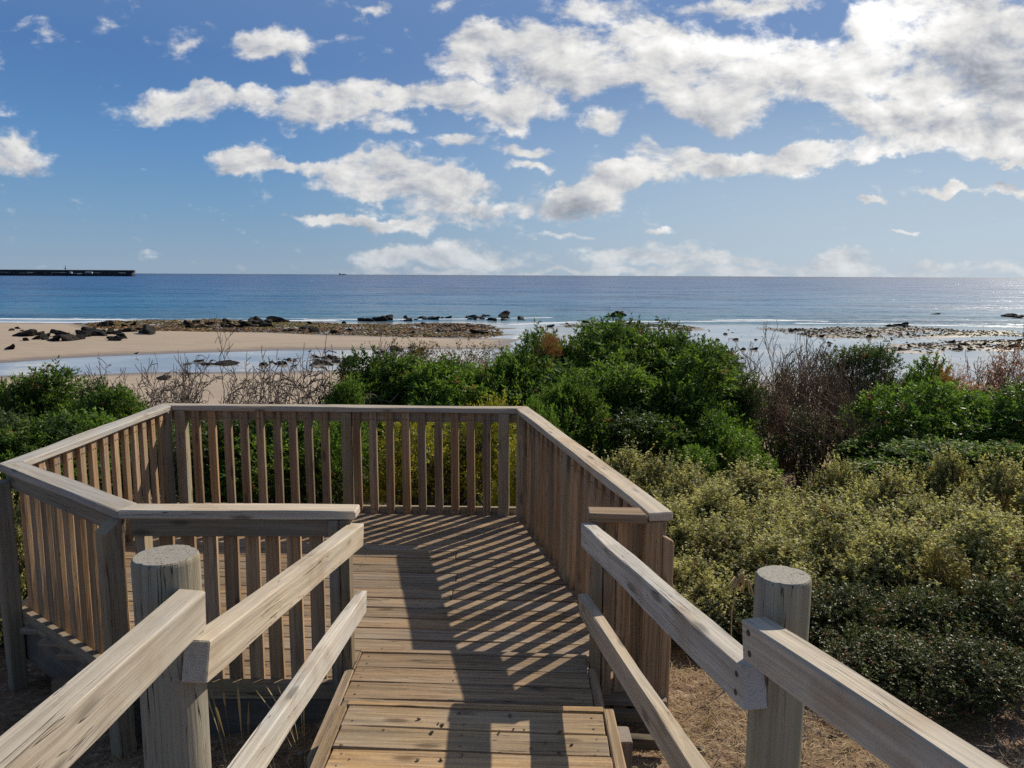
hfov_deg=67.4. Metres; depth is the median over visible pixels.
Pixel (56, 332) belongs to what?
rock
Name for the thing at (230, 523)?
railing
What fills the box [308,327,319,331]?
rock
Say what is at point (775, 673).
ramp handrail
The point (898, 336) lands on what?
reef rubble
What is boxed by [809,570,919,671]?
green bush
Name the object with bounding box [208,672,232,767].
dry stalk
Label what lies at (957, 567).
reddish bush
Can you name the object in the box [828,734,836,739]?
stone
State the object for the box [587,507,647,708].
railing
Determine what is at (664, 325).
green bush
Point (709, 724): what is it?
grass tuft
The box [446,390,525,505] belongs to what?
yellow bush
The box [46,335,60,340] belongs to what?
rock
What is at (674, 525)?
saltbush
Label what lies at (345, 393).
green bush
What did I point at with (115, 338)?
rock
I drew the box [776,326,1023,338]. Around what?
reef rubble
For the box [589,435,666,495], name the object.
saltbush
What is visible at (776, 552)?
saltbush
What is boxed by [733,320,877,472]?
bare shrub
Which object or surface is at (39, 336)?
rock
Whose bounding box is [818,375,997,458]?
green bush
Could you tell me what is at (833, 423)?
bare shrub
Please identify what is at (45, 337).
rock
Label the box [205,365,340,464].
bare shrub
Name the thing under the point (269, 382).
bare shrub
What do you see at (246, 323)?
rock
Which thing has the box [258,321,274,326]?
rock
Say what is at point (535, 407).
green bush
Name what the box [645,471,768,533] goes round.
saltbush
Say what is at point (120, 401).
green bush
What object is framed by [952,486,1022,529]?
shrub
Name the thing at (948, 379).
rust bush
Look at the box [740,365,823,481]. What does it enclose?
bare shrub
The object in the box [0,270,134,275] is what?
breakwater
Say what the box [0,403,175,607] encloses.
railing
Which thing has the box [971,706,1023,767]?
fallen branch
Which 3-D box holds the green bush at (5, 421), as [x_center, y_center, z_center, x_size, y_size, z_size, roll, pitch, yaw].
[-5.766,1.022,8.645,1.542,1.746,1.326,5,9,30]
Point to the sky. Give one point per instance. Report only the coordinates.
(759, 138)
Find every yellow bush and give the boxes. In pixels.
[362,422,466,505]
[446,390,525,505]
[475,435,515,506]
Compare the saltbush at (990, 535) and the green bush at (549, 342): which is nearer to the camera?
the saltbush at (990, 535)
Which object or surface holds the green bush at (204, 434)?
on the ground
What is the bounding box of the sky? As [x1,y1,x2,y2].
[0,0,1023,277]
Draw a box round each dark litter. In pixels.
[0,673,323,767]
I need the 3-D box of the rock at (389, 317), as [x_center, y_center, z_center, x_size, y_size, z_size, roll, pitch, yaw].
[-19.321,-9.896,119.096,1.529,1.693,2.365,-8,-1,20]
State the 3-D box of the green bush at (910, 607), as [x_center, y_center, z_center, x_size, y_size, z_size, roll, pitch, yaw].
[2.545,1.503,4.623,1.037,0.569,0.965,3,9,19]
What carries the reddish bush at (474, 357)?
on the ground
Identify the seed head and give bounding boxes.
[725,571,753,635]
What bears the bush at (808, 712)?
on the ground
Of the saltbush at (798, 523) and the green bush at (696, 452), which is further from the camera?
the green bush at (696, 452)
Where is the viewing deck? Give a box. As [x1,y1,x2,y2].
[20,512,666,737]
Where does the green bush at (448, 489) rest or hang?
on the ground
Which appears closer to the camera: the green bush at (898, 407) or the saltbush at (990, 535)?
the saltbush at (990, 535)
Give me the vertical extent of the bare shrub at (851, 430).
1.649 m
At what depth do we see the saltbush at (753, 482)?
7.92 m
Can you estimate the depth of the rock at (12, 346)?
68.07 m
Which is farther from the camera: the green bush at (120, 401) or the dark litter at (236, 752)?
the green bush at (120, 401)
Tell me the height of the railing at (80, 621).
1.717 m
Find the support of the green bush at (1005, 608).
on the ground
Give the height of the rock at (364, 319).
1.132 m
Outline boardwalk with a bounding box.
[307,649,659,767]
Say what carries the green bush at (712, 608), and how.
on the ground
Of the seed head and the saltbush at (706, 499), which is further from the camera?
the saltbush at (706, 499)
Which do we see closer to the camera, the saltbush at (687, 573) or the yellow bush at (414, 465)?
the saltbush at (687, 573)
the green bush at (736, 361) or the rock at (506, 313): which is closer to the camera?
the green bush at (736, 361)
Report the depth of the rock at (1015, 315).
139.82 m
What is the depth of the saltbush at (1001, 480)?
7.35 m
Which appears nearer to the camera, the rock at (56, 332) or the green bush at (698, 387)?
the green bush at (698, 387)
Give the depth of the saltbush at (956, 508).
6.19 m
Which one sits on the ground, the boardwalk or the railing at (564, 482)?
the boardwalk
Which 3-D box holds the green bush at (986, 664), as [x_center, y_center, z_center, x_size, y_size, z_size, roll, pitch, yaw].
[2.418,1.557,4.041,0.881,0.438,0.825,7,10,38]
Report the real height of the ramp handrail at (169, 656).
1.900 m
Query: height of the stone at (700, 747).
0.035 m
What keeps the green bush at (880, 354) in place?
on the ground
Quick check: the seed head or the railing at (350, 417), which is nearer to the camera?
the seed head
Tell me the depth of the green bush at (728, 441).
11.18 m
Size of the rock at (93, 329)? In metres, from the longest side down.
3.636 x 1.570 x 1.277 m
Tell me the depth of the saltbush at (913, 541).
5.32 m
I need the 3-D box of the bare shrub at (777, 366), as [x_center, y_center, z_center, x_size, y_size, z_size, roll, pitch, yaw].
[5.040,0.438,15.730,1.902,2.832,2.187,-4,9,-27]
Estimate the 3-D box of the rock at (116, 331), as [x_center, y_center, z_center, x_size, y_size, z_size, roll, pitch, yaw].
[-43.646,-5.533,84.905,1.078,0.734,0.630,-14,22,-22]
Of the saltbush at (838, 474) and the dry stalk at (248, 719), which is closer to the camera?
the dry stalk at (248, 719)
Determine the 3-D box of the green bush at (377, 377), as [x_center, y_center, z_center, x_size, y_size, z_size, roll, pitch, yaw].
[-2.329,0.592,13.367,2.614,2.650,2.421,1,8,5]
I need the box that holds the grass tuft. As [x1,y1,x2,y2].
[699,709,718,727]
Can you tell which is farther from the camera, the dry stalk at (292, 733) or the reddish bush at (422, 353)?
the reddish bush at (422, 353)
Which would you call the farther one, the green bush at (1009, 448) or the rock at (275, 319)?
the rock at (275, 319)
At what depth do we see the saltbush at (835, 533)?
5.33 m
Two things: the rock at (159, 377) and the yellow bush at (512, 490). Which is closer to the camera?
the yellow bush at (512, 490)
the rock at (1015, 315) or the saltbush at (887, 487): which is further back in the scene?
the rock at (1015, 315)
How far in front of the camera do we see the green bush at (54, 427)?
8.34 m
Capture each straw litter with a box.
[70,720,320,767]
[618,643,1023,767]
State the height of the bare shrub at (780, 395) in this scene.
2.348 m
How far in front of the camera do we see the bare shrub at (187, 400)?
12.09 m
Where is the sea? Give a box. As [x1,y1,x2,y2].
[0,273,1023,383]
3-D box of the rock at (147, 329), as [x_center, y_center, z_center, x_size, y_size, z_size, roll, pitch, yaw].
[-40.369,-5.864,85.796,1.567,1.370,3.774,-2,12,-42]
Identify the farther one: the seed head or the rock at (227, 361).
the rock at (227, 361)
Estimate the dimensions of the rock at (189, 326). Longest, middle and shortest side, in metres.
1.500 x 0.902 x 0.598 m
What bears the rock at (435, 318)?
on the ground
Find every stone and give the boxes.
[695,744,707,753]
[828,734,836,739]
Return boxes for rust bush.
[926,356,997,398]
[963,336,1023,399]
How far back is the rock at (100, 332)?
82.69 m
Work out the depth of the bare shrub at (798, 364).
15.07 m
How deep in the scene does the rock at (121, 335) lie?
79.51 m
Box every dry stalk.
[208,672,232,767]
[237,681,260,746]
[258,684,305,767]
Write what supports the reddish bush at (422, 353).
on the ground
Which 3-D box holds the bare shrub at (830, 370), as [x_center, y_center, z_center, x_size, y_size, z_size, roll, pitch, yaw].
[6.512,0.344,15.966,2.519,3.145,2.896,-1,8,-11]
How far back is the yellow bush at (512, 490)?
7.95 m
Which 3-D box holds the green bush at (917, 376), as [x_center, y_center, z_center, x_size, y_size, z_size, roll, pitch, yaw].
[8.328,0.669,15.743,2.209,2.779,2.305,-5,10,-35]
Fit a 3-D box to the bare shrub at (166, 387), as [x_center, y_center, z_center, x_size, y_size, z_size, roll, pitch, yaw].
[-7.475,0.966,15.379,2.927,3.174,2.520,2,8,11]
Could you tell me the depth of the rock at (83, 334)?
78.39 m
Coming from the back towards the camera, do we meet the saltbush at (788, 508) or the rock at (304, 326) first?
the rock at (304, 326)
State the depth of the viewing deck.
5.05 m
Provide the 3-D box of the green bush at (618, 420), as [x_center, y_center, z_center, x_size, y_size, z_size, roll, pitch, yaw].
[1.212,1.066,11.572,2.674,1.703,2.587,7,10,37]
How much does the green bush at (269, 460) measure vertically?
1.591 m
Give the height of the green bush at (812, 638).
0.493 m
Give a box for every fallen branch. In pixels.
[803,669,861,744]
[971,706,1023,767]
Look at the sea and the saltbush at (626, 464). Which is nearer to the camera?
the saltbush at (626, 464)
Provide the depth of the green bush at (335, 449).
8.75 m
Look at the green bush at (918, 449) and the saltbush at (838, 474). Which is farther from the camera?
the green bush at (918, 449)
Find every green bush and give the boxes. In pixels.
[0,354,89,423]
[0,406,38,505]
[0,407,175,520]
[60,372,157,449]
[120,420,255,502]
[174,420,365,503]
[267,400,398,503]
[314,342,430,475]
[323,371,400,481]
[378,350,526,488]
[395,422,496,505]
[466,340,561,426]
[475,354,669,466]
[501,312,763,460]
[510,395,563,450]
[512,318,590,368]
[515,371,617,463]
[557,398,675,463]
[569,311,650,353]
[602,362,720,466]
[635,316,703,344]
[641,364,747,444]
[650,442,730,483]
[678,409,783,480]
[678,578,752,655]
[694,338,767,419]
[709,371,777,474]
[719,588,841,649]
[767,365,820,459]
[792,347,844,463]
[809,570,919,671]
[810,337,906,430]
[813,624,977,726]
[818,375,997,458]
[829,423,932,483]
[837,433,1020,488]
[847,578,1022,685]
[870,351,959,404]
[884,627,1023,730]
[895,376,1023,448]
[905,572,1023,671]
[962,438,1023,480]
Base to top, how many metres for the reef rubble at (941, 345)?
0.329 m
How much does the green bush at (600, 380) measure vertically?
2.477 m
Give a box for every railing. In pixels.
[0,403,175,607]
[0,462,136,759]
[118,503,359,698]
[165,403,526,515]
[516,407,673,707]
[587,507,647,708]
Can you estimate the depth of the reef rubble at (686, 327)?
106.40 m
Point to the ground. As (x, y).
(162, 341)
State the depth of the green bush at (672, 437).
11.46 m
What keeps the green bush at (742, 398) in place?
on the ground
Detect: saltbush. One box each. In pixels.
[0,472,27,647]
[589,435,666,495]
[624,448,720,505]
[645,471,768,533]
[656,483,712,563]
[670,502,779,577]
[671,544,752,648]
[673,453,803,512]
[692,514,853,639]
[734,486,825,534]
[739,486,890,559]
[773,508,922,620]
[795,447,877,506]
[815,483,962,541]
[815,500,1019,640]
[822,456,940,515]
[909,431,1001,507]
[916,491,1023,594]
[923,488,1023,540]
[931,444,1023,549]
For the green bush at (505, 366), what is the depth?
12.83 m
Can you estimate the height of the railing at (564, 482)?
1.867 m
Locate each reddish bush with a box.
[359,334,452,377]
[442,336,510,369]
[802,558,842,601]
[915,544,981,616]
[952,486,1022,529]
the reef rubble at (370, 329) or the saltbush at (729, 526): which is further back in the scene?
the reef rubble at (370, 329)
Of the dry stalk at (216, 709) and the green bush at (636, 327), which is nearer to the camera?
the dry stalk at (216, 709)
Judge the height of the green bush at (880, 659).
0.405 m
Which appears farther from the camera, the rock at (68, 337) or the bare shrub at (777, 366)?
the rock at (68, 337)
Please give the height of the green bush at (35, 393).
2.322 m
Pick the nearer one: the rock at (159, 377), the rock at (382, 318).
the rock at (159, 377)
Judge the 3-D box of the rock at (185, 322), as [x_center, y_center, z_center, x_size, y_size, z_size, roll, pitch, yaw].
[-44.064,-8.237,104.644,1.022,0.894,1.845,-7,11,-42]
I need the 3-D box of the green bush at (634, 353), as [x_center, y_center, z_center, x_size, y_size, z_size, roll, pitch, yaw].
[1.988,0.383,13.307,4.766,3.228,4.758,2,8,11]
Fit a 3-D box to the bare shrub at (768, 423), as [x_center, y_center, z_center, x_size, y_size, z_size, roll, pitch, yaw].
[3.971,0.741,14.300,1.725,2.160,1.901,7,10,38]
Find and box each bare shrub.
[81,352,209,442]
[119,315,276,446]
[146,357,204,439]
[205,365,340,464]
[228,332,402,473]
[276,352,378,466]
[723,392,779,464]
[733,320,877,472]
[737,339,818,466]
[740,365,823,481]
[747,333,849,468]
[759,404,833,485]
[762,370,880,485]
[768,327,905,466]
[789,395,886,480]
[808,357,910,466]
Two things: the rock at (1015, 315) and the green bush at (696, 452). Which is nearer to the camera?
the green bush at (696, 452)
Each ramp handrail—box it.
[0,523,366,767]
[578,523,1007,767]
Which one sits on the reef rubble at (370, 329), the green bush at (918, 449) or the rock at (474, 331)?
the rock at (474, 331)
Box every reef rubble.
[74,318,504,337]
[564,323,698,330]
[708,326,1022,353]
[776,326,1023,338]
[851,338,1023,351]
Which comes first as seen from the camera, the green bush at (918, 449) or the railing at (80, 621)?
the railing at (80, 621)
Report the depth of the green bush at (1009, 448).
10.49 m
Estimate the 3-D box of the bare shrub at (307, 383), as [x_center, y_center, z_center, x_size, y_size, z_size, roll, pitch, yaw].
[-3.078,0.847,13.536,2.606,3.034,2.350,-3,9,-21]
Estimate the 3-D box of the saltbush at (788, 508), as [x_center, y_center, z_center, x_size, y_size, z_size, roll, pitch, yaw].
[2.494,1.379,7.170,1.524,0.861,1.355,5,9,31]
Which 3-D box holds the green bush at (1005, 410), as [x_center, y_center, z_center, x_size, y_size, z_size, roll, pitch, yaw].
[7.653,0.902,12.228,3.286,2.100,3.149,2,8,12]
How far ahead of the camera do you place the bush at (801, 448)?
12.99 m
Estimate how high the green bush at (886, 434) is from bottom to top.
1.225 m
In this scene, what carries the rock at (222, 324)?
on the reef rubble at (370, 329)
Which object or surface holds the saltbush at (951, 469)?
on the ground
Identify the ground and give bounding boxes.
[0,319,1023,767]
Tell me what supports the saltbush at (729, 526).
on the ground
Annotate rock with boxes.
[5,343,14,348]
[12,329,36,335]
[32,333,45,338]
[41,335,48,339]
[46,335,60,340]
[52,330,66,334]
[60,334,79,340]
[76,330,88,339]
[88,328,99,332]
[93,330,107,335]
[96,321,108,326]
[108,335,124,340]
[111,330,121,333]
[116,333,127,338]
[121,327,131,331]
[142,324,155,334]
[156,375,168,379]
[183,320,192,324]
[185,325,195,327]
[214,360,239,363]
[220,323,233,326]
[242,321,254,326]
[253,316,265,321]
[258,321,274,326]
[266,316,289,322]
[299,325,313,328]
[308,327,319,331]
[357,318,374,321]
[376,316,387,320]
[385,314,392,319]
[428,316,439,319]
[469,329,482,333]
[498,310,509,316]
[1000,313,1017,316]
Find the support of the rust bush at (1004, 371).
on the ground
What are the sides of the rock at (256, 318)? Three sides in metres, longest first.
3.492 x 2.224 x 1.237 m
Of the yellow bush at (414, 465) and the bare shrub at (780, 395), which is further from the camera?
the bare shrub at (780, 395)
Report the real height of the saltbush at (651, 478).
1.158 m
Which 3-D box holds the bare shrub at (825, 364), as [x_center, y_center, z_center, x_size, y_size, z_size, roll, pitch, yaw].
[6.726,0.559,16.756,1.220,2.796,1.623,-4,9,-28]
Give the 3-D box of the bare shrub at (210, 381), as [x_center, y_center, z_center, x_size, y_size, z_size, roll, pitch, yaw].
[-5.620,0.642,13.787,2.866,3.700,3.178,8,11,43]
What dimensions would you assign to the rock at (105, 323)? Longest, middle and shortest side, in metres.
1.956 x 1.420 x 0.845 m
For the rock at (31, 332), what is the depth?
81.42 m
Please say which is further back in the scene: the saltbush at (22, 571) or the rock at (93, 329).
the rock at (93, 329)
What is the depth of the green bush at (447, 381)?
12.38 m
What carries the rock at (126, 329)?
on the ground
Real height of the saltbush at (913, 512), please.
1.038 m
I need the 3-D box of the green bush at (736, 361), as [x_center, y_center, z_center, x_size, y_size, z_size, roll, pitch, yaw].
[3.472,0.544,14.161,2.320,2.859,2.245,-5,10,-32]
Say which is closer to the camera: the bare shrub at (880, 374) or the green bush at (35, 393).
the green bush at (35, 393)
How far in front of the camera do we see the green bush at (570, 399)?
10.89 m

